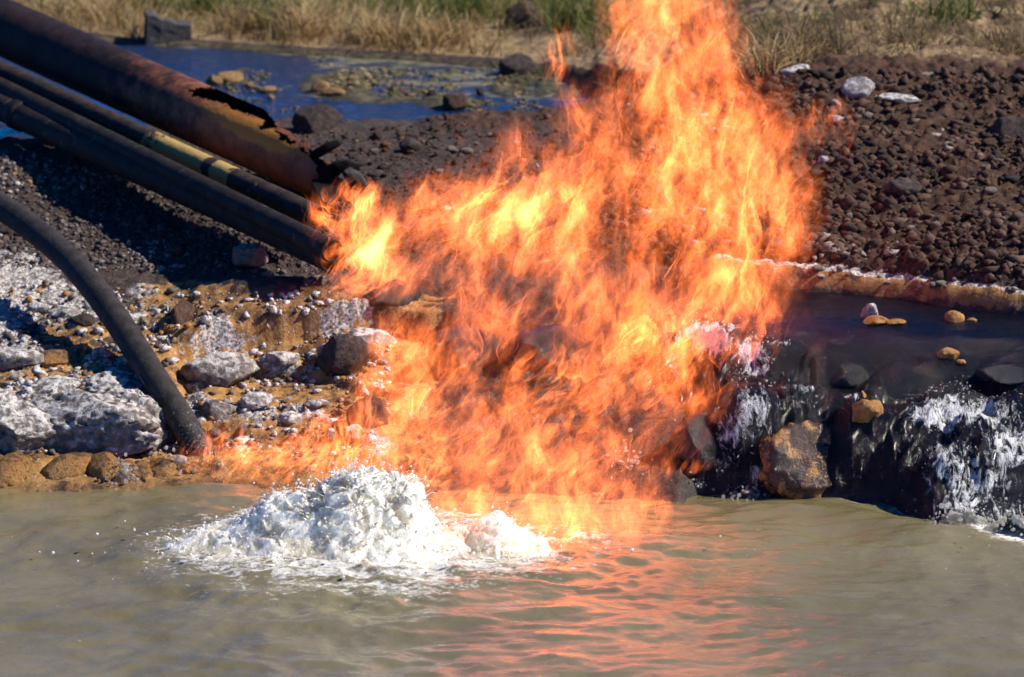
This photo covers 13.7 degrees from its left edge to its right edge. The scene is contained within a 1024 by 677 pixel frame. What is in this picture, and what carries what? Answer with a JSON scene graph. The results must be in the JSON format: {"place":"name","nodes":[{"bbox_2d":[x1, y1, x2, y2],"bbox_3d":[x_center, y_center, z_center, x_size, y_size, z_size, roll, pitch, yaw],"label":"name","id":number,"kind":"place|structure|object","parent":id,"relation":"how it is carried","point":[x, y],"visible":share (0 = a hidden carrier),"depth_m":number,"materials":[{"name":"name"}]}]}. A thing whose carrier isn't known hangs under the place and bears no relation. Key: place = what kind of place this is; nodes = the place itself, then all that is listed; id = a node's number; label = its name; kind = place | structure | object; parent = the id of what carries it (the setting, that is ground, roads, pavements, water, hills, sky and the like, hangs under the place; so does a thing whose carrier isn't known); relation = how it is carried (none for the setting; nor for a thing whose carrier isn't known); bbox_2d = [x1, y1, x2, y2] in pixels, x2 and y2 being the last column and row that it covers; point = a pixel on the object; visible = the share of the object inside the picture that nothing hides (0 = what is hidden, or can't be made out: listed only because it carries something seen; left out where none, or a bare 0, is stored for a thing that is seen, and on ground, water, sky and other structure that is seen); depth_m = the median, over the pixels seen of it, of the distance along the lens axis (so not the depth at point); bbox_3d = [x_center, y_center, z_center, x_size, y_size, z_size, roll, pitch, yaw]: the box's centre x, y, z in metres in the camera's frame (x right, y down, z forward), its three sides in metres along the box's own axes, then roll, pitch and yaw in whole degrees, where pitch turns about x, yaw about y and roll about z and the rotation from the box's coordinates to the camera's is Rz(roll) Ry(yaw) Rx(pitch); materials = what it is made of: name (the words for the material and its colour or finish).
{"place":"outdoors","nodes":[
{"label":"outdoors","id":0,"kind":"place"},
{"bbox_2d":[0,148,373,274],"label":"gravel","id":1,"kind":"structure","parent":0,"point":[84,220],"depth_m":26.66,"materials":[{"name":"gravel"}]},
{"bbox_2d":[136,213,151,222],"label":"dark rock","id":2,"kind":"object","parent":1,"relation":"on","point":[144,216],"visible":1,"depth_m":26.83,"materials":[{"name":"stone"}]},
{"bbox_2d":[165,245,183,254],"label":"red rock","id":3,"kind":"object","parent":1,"relation":"on","point":[175,249],"visible":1,"depth_m":26.27,"materials":[{"name":"stone"}]},
{"bbox_2d":[0,44,594,138],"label":"channel water","id":4,"kind":"structure","parent":0,"point":[289,73],"depth_m":31.15,"materials":[{"name":"liquid"}]},
{"bbox_2d":[205,75,222,84],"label":"rock","id":5,"kind":"object","parent":4,"relation":"on","point":[213,80],"visible":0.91,"depth_m":30.93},
{"bbox_2d":[216,71,243,81],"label":"rock","id":6,"kind":"object","parent":4,"relation":"on","point":[231,76],"visible":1,"depth_m":31.07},
{"bbox_2d":[258,86,275,92],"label":"rock","id":7,"kind":"object","parent":4,"relation":"on","point":[264,89],"visible":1,"depth_m":30.64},
{"bbox_2d":[311,80,329,91],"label":"rock","id":8,"kind":"object","parent":4,"relation":"on","point":[318,85],"visible":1,"depth_m":30.62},
{"bbox_2d":[320,87,345,96],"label":"rock","id":9,"kind":"object","parent":4,"relation":"on","point":[332,91],"visible":1,"depth_m":30.48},
{"bbox_2d":[223,51,620,117],"bbox_3d":[-0.677,-1.904,30.852,2.934,0.204,2.678,0,14,0],"label":"channel weed","id":10,"kind":"object","parent":4,"relation":"on","point":[394,71],"visible":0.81,"depth_m":30.92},
{"bbox_2d":[0,0,1023,556],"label":"ground","id":11,"kind":"structure","parent":0,"point":[496,428],"depth_m":25.46,"materials":[{"name":"soil"}]},
{"bbox_2d":[0,222,13,234],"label":"dark rock","id":12,"kind":"object","parent":11,"relation":"on","point":[4,229],"visible":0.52,"depth_m":26.69,"materials":[{"name":"stone"}]},
{"bbox_2d":[0,452,31,487],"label":"travertine lump","id":13,"kind":"object","parent":11,"relation":"on","point":[14,468],"visible":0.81,"depth_m":23.60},
{"bbox_2d":[0,348,43,369],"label":"crusted rock","id":14,"kind":"object","parent":11,"relation":"on","point":[11,358],"visible":1,"depth_m":24.58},
{"bbox_2d":[27,302,47,313],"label":"crusted rock","id":15,"kind":"object","parent":11,"relation":"on","point":[39,307],"visible":1,"depth_m":25.49,"materials":[{"name":"stone"}]},
{"bbox_2d":[29,452,49,458],"bbox_3d":[-2.649,0.739,23.840,0.212,0.198,0.246,8,16,30],"label":"travertine lump","id":16,"kind":"object","parent":11,"relation":"on","point":[38,455],"visible":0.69,"depth_m":23.81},
{"bbox_2d":[40,349,78,367],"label":"rock","id":17,"kind":"object","parent":11,"relation":"on","point":[54,357],"visible":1,"depth_m":24.71,"materials":[{"name":"stone"}]},
{"bbox_2d":[48,305,79,317],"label":"crusted rock","id":18,"kind":"object","parent":11,"relation":"on","point":[55,312],"visible":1,"depth_m":25.41,"materials":[{"name":"stone"}]},
{"bbox_2d":[40,452,93,479],"bbox_3d":[-2.454,0.748,23.776,0.396,0.238,0.257,-13,19,-42],"label":"travertine lump","id":19,"kind":"object","parent":11,"relation":"on","point":[70,465],"visible":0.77,"depth_m":23.66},
{"bbox_2d":[68,313,96,326],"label":"dark rock","id":20,"kind":"object","parent":11,"relation":"on","point":[85,319],"visible":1,"depth_m":25.25,"materials":[{"name":"stone"}]},
{"bbox_2d":[0,363,173,456],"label":"rock","id":21,"kind":"object","parent":11,"relation":"on","point":[113,410],"visible":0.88,"depth_m":23.87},
{"bbox_2d":[28,0,148,23],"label":"grass tussock","id":22,"kind":"object","parent":11,"relation":"on","point":[102,2],"depth_m":33.33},
{"bbox_2d":[92,347,112,358],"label":"crusted rock","id":23,"kind":"object","parent":11,"relation":"on","point":[101,352],"visible":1,"depth_m":24.72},
{"bbox_2d":[88,451,119,479],"bbox_3d":[-2.273,0.759,23.767,0.215,0.254,0.339,-7,16,-27],"label":"travertine lump","id":24,"kind":"object","parent":11,"relation":"on","point":[102,465],"visible":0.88,"depth_m":23.65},
{"bbox_2d":[0,191,215,455],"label":"hose","id":25,"kind":"object","parent":11,"relation":"on","point":[68,259],"visible":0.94,"depth_m":24.66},
{"bbox_2d":[95,452,139,484],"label":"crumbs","id":26,"kind":"object","parent":11,"relation":"on","point":[125,475],"visible":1,"depth_m":23.62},
{"bbox_2d":[117,460,136,472],"bbox_3d":[-2.144,0.762,23.734,0.193,0.165,0.173,-3,14,-12],"label":"travertine lump","id":27,"kind":"object","parent":11,"relation":"on","point":[133,464],"visible":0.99,"depth_m":23.68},
{"bbox_2d":[129,312,148,323],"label":"crusted rock","id":28,"kind":"object","parent":11,"relation":"on","point":[135,316],"visible":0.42,"depth_m":25.35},
{"bbox_2d":[132,460,152,481],"bbox_3d":[-2.067,0.752,23.772,0.174,0.147,0.299,1,14,3],"label":"travertine lump","id":29,"kind":"object","parent":11,"relation":"on","point":[143,472],"visible":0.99,"depth_m":23.68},
{"bbox_2d":[0,60,326,228],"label":"yellow pipe","id":30,"kind":"object","parent":11,"relation":"on","point":[300,209],"visible":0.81,"depth_m":27.03,"materials":[{"name":"metal"}]},
{"bbox_2d":[149,458,178,477],"bbox_3d":[-1.960,0.756,23.771,0.244,0.173,0.194,5,15,18],"label":"travertine lump","id":31,"kind":"object","parent":11,"relation":"on","point":[159,467],"visible":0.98,"depth_m":23.70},
{"bbox_2d":[144,10,191,45],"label":"stone block","id":32,"kind":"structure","parent":11,"relation":"on","point":[166,30],"depth_m":32.50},
{"bbox_2d":[0,93,345,272],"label":"front pipe","id":33,"kind":"object","parent":11,"relation":"on","point":[17,115],"visible":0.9,"depth_m":27.04,"materials":[{"name":"metal"}]},
{"bbox_2d":[0,77,342,262],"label":"thin pipe","id":34,"kind":"object","parent":33,"relation":"on","point":[312,241],"visible":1,"depth_m":26.33,"materials":[{"name":"metal"}]},
{"bbox_2d":[170,298,194,324],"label":"ledge rock","id":35,"kind":"object","parent":11,"relation":"on","point":[182,311],"visible":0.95,"depth_m":25.07,"materials":[{"name":"red stone"}]},
{"bbox_2d":[0,0,366,208],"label":"rusty pipe","id":36,"kind":"object","parent":11,"relation":"on","point":[235,130],"visible":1,"depth_m":27.88,"materials":[{"name":"metal"}]},
{"bbox_2d":[164,442,202,477],"bbox_3d":[-1.885,0.702,23.751,0.459,0.246,0.204,-2,14,-10],"label":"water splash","id":37,"kind":"object","parent":11,"relation":"on","point":[180,461],"visible":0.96,"depth_m":23.73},
{"bbox_2d":[180,460,204,473],"bbox_3d":[-1.829,0.742,23.815,0.302,0.134,0.175,1,14,6],"label":"travertine lump","id":38,"kind":"object","parent":11,"relation":"on","point":[199,467],"visible":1,"depth_m":23.74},
{"bbox_2d":[0,280,391,457],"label":"crust crumbs","id":39,"kind":"object","parent":11,"relation":"on","point":[17,312],"visible":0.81,"depth_m":24.82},
{"bbox_2d":[185,381,210,393],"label":"crusted rock","id":40,"kind":"object","parent":11,"relation":"on","point":[197,386],"visible":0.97,"depth_m":24.66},
{"bbox_2d":[163,0,244,18],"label":"grass tussock","id":41,"kind":"object","parent":11,"relation":"on","point":[198,3],"depth_m":33.42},
{"bbox_2d":[200,399,236,420],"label":"crusted rock","id":42,"kind":"object","parent":11,"relation":"on","point":[216,410],"visible":1,"depth_m":24.18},
{"bbox_2d":[180,351,259,387],"bbox_3d":[-1.694,0.168,24.784,0.419,0.207,0.356,7,16,25],"label":"crusted rock","id":43,"kind":"object","parent":11,"relation":"on","point":[225,369],"visible":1,"depth_m":24.67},
{"bbox_2d":[195,0,269,34],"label":"grass tussock","id":44,"kind":"object","parent":11,"relation":"on","point":[239,20],"depth_m":32.83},
{"bbox_2d":[232,436,249,444],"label":"crusted rock","id":45,"kind":"object","parent":11,"relation":"on","point":[245,439],"visible":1,"depth_m":24.00,"materials":[{"name":"stone"}]},
{"bbox_2d":[232,243,268,267],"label":"boulder","id":46,"kind":"object","parent":11,"relation":"on","point":[252,255],"visible":1,"depth_m":25.77,"materials":[{"name":"grey stone"}]},
{"bbox_2d":[240,391,272,410],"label":"crusted rock","id":47,"kind":"object","parent":11,"relation":"on","point":[252,401],"visible":1,"depth_m":24.24,"materials":[{"name":"stone"}]},
{"bbox_2d":[208,0,339,31],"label":"grass tussock","id":48,"kind":"object","parent":11,"relation":"on","point":[269,3],"depth_m":32.91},
{"bbox_2d":[265,351,300,365],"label":"crusted rock","id":49,"kind":"object","parent":11,"relation":"on","point":[279,358],"visible":1,"depth_m":24.79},
{"bbox_2d":[279,411,302,424],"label":"crusted rock","id":50,"kind":"object","parent":11,"relation":"on","point":[289,417],"visible":1,"depth_m":24.12,"materials":[{"name":"stone"}]},
{"bbox_2d":[236,0,359,44],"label":"grass tussock","id":51,"kind":"object","parent":11,"relation":"on","point":[311,22],"depth_m":32.56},
{"bbox_2d":[303,399,329,407],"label":"crusted rock","id":52,"kind":"object","parent":11,"relation":"on","point":[320,403],"visible":1,"depth_m":24.23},
{"bbox_2d":[292,104,341,133],"bbox_3d":[-1.315,-1.441,28.760,0.344,0.261,0.255,0,14,0],"label":"brown rock","id":53,"kind":"object","parent":11,"relation":"on","point":[314,118],"visible":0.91,"depth_m":28.71,"materials":[{"name":"stone"}]},
{"bbox_2d":[316,334,371,375],"bbox_3d":[-0.967,0.109,24.733,0.300,0.285,0.259,-4,14,-15],"label":"dark rock","id":54,"kind":"object","parent":11,"relation":"on","point":[345,354],"visible":0.97,"depth_m":24.64,"materials":[{"name":"stone"}]},
{"bbox_2d":[339,424,361,441],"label":"crusted rock","id":55,"kind":"object","parent":11,"relation":"on","point":[351,433],"visible":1,"depth_m":23.89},
{"bbox_2d":[13,0,689,62],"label":"dry grass","id":56,"kind":"structure","parent":11,"relation":"on","point":[133,20],"depth_m":32.66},
{"bbox_2d":[346,395,387,428],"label":"dark rock","id":57,"kind":"object","parent":11,"relation":"on","point":[367,411],"visible":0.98,"depth_m":23.98,"materials":[{"name":"stone"}]},
{"bbox_2d":[347,327,396,344],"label":"crusted rock","id":58,"kind":"object","parent":11,"relation":"on","point":[369,335],"visible":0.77,"depth_m":24.91,"materials":[{"name":"stone"}]},
{"bbox_2d":[318,0,432,49],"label":"grass tussock","id":59,"kind":"object","parent":11,"relation":"on","point":[375,22],"depth_m":32.33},
{"bbox_2d":[371,131,382,140],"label":"dark rock","id":60,"kind":"object","parent":11,"relation":"on","point":[377,135],"visible":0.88,"depth_m":28.37,"materials":[{"name":"stone"}]},
{"bbox_2d":[361,279,420,306],"bbox_3d":[-0.729,-0.238,25.144,0.364,0.228,0.246,-10,17,-36],"label":"sooty rock","id":61,"kind":"object","parent":11,"relation":"on","point":[396,292],"visible":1,"depth_m":25.05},
{"bbox_2d":[399,138,422,152],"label":"dark rock","id":62,"kind":"object","parent":11,"relation":"on","point":[414,144],"visible":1,"depth_m":27.87,"materials":[{"name":"stone"}]},
{"bbox_2d":[374,3,499,56],"bbox_3d":[-0.564,-2.376,32.272,1.042,0.333,0.935,13,19,43],"label":"grass tussock","id":63,"kind":"object","parent":11,"relation":"on","point":[442,37],"depth_m":32.23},
{"bbox_2d":[442,92,467,110],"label":"brown rock","id":64,"kind":"object","parent":11,"relation":"on","point":[452,101],"visible":1,"depth_m":29.97,"materials":[{"name":"red stone"}]},
{"bbox_2d":[413,0,516,22],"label":"grass tussock","id":65,"kind":"object","parent":11,"relation":"on","point":[465,5],"depth_m":33.06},
{"bbox_2d":[427,326,503,373],"bbox_3d":[-0.261,0.082,24.443,0.449,0.327,0.299,0,14,0],"label":"sooty rock","id":66,"kind":"object","parent":11,"relation":"on","point":[457,349],"visible":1,"depth_m":24.34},
{"bbox_2d":[459,147,473,153],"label":"loose stone","id":67,"kind":"object","parent":11,"relation":"on","point":[467,150],"visible":1,"depth_m":27.72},
{"bbox_2d":[299,112,650,258],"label":"gravel","id":68,"kind":"structure","parent":11,"relation":"on","point":[491,196],"depth_m":26.60,"materials":[{"name":"gravel"}]},
{"bbox_2d":[498,53,534,75],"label":"brown rock","id":69,"kind":"object","parent":11,"relation":"on","point":[521,64],"visible":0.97,"depth_m":31.26,"materials":[{"name":"stone"}]},
{"bbox_2d":[504,0,547,28],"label":"brown rock","id":70,"kind":"object","parent":11,"relation":"on","point":[520,12],"visible":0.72,"depth_m":32.64,"materials":[{"name":"red stone"}]},
{"bbox_2d":[502,324,582,372],"bbox_3d":[0.174,0.103,24.381,0.461,0.350,0.244,0,14,0],"label":"sooty rock","id":71,"kind":"object","parent":11,"relation":"on","point":[553,348],"visible":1,"depth_m":24.28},
{"bbox_2d":[510,0,640,35],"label":"grass tussock","id":72,"kind":"object","parent":11,"relation":"on","point":[565,8],"depth_m":32.34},
{"bbox_2d":[667,414,718,471],"bbox_3d":[1.045,0.592,23.573,0.332,0.370,0.295,12,18,40],"label":"dark rock","id":73,"kind":"object","parent":11,"relation":"on","point":[693,441],"visible":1,"depth_m":23.47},
{"bbox_2d":[701,27,843,77],"bbox_3d":[1.711,-1.866,27.758,1.020,0.338,1.006,0,14,0],"label":"grass tussock","id":74,"kind":"object","parent":11,"relation":"on","point":[767,55],"depth_m":27.73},
{"bbox_2d":[757,420,831,498],"bbox_3d":[1.613,0.695,23.422,0.544,0.494,0.359,0,14,0],"label":"wet boulder","id":75,"kind":"object","parent":11,"relation":"on","point":[793,456],"visible":0.87,"depth_m":23.32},
{"bbox_2d":[779,64,810,75],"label":"pale rock","id":76,"kind":"object","parent":11,"relation":"on","point":[787,71],"visible":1,"depth_m":27.52,"materials":[{"name":"stone"}]},
{"bbox_2d":[583,0,1023,96],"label":"dry grass","id":77,"kind":"structure","parent":11,"relation":"on","point":[758,30],"depth_m":29.36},
{"bbox_2d":[750,16,878,61],"bbox_3d":[1.915,-1.972,28.093,0.968,0.279,1.075,0,14,0],"label":"grass tussock","id":78,"kind":"object","parent":11,"relation":"on","point":[808,36],"depth_m":28.05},
{"bbox_2d":[811,264,822,272],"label":"loose stone","id":79,"kind":"object","parent":11,"relation":"on","point":[817,268],"visible":1,"depth_m":24.93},
{"bbox_2d":[817,155,828,165],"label":"pale rock","id":80,"kind":"object","parent":11,"relation":"on","point":[822,159],"visible":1,"depth_m":26.11,"materials":[{"name":"stone"}]},
{"bbox_2d":[846,223,857,231],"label":"loose stone","id":81,"kind":"object","parent":11,"relation":"on","point":[852,227],"visible":1,"depth_m":25.23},
{"bbox_2d":[841,76,874,98],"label":"pale rock","id":82,"kind":"object","parent":11,"relation":"on","point":[854,87],"visible":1,"depth_m":27.12,"materials":[{"name":"stone"}]},
{"bbox_2d":[869,239,880,247],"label":"loose stone","id":83,"kind":"object","parent":11,"relation":"on","point":[874,243],"visible":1,"depth_m":25.07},
{"bbox_2d":[874,93,920,102],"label":"pale rock","id":84,"kind":"object","parent":11,"relation":"on","point":[890,97],"visible":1,"depth_m":27.10,"materials":[{"name":"stone"}]},
{"bbox_2d":[891,99,906,104],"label":"loose stone","id":85,"kind":"object","parent":11,"relation":"on","point":[897,101],"visible":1,"depth_m":27.01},
{"bbox_2d":[836,7,968,54],"bbox_3d":[2.568,-2.020,28.275,0.982,0.275,1.059,0,14,0],"label":"grass tussock","id":86,"kind":"object","parent":11,"relation":"on","point":[902,38],"depth_m":28.23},
{"bbox_2d":[887,177,921,195],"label":"dark rock","id":87,"kind":"object","parent":11,"relation":"on","point":[899,186],"visible":1,"depth_m":25.61,"materials":[{"name":"stone"}]},
{"bbox_2d":[930,221,940,229],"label":"loose stone","id":88,"kind":"object","parent":11,"relation":"on","point":[934,224],"visible":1,"depth_m":25.18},
{"bbox_2d":[934,280,946,286],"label":"loose stone","id":89,"kind":"object","parent":11,"relation":"on","point":[940,283],"visible":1,"depth_m":24.62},
{"bbox_2d":[936,240,949,246],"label":"loose stone","id":90,"kind":"object","parent":11,"relation":"on","point":[943,243],"visible":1,"depth_m":24.92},
{"bbox_2d":[871,0,1023,26],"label":"grass tussock","id":91,"kind":"object","parent":11,"relation":"on","point":[941,13],"depth_m":29.43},
{"bbox_2d":[935,17,1023,55],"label":"grass tussock","id":92,"kind":"object","parent":11,"relation":"on","point":[1003,39],"depth_m":28.18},
{"bbox_2d":[982,137,996,144],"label":"loose stone","id":93,"kind":"object","parent":11,"relation":"on","point":[989,141],"visible":1,"depth_m":26.31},
{"bbox_2d":[983,187,997,194],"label":"loose stone","id":94,"kind":"object","parent":11,"relation":"on","point":[991,190],"visible":1,"depth_m":25.52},
{"bbox_2d":[987,116,1023,137],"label":"dark rock","id":95,"kind":"object","parent":11,"relation":"on","point":[1010,126],"visible":0.71,"depth_m":26.50,"materials":[{"name":"stone"}]},
{"bbox_2d":[0,482,1023,676],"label":"pond water","id":96,"kind":"structure","parent":0,"point":[826,587],"depth_m":21.56,"materials":[{"name":"liquid"}]},
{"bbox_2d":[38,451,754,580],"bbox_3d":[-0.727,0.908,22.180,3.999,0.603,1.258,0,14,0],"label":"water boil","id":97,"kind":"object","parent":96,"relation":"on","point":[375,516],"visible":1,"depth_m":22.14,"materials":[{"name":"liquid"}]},
{"bbox_2d":[603,428,652,478],"bbox_3d":[0.635,0.651,23.596,0.494,0.360,0.327,4,15,16],"label":"water splash","id":98,"kind":"object","parent":96,"relation":"on","point":[629,464],"visible":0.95,"depth_m":23.58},
{"bbox_2d":[721,482,769,500],"bbox_3d":[1.283,0.857,23.362,0.374,0.134,0.191,-2,14,-9],"label":"water splash","id":99,"kind":"object","parent":96,"relation":"on","point":[746,494],"visible":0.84,"depth_m":23.36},
{"bbox_2d":[926,501,1009,526],"bbox_3d":[2.396,0.949,22.898,0.682,0.180,0.483,-4,15,-16],"label":"water splash","id":100,"kind":"object","parent":96,"relation":"on","point":[951,517],"visible":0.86,"depth_m":22.83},
{"bbox_2d":[970,497,1023,538],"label":"water splash","id":101,"kind":"object","parent":96,"relation":"on","point":[1011,530],"visible":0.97,"depth_m":22.65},
{"bbox_2d":[622,64,1023,289],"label":"gravel","id":102,"kind":"structure","parent":0,"point":[834,245],"depth_m":25.94,"materials":[{"name":"gravel"}]},
{"bbox_2d":[640,279,1023,529],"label":"stream water","id":103,"kind":"structure","parent":0,"point":[905,366],"depth_m":23.61,"materials":[{"name":"liquid"}]},
{"bbox_2d":[634,302,1023,536],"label":"spray","id":104,"kind":"object","parent":103,"relation":"on","point":[789,380],"visible":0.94,"depth_m":23.84,"materials":[{"name":"liquid"}]},
{"bbox_2d":[831,363,868,387],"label":"dark rock","id":105,"kind":"object","parent":103,"relation":"in","point":[848,375],"visible":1,"depth_m":23.69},
{"bbox_2d":[852,399,883,422],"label":"orange rock","id":106,"kind":"object","parent":103,"relation":"in","point":[865,410],"visible":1,"depth_m":23.29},
{"bbox_2d":[861,303,877,316],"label":"white rock","id":107,"kind":"object","parent":103,"relation":"in","point":[870,309],"visible":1,"depth_m":24.30,"materials":[{"name":"stone"}]},
{"bbox_2d":[863,315,888,324],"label":"orange rock","id":108,"kind":"object","parent":103,"relation":"on","point":[874,320],"visible":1,"depth_m":24.18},
{"bbox_2d":[885,319,905,324],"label":"orange rock","id":109,"kind":"object","parent":103,"relation":"on","point":[895,321],"visible":1,"depth_m":24.16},
{"bbox_2d":[936,347,959,359],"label":"orange rock","id":110,"kind":"object","parent":103,"relation":"on","point":[949,353],"visible":1,"depth_m":23.70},
{"bbox_2d":[945,310,964,321],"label":"orange rock","id":111,"kind":"object","parent":103,"relation":"on","point":[953,316],"visible":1,"depth_m":24.22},
{"bbox_2d":[957,347,973,354],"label":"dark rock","id":112,"kind":"object","parent":103,"relation":"in","point":[966,351],"visible":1,"depth_m":23.83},
{"bbox_2d":[974,364,1023,385],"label":"dark rock","id":113,"kind":"object","parent":103,"relation":"in","point":[1006,375],"visible":1,"depth_m":23.59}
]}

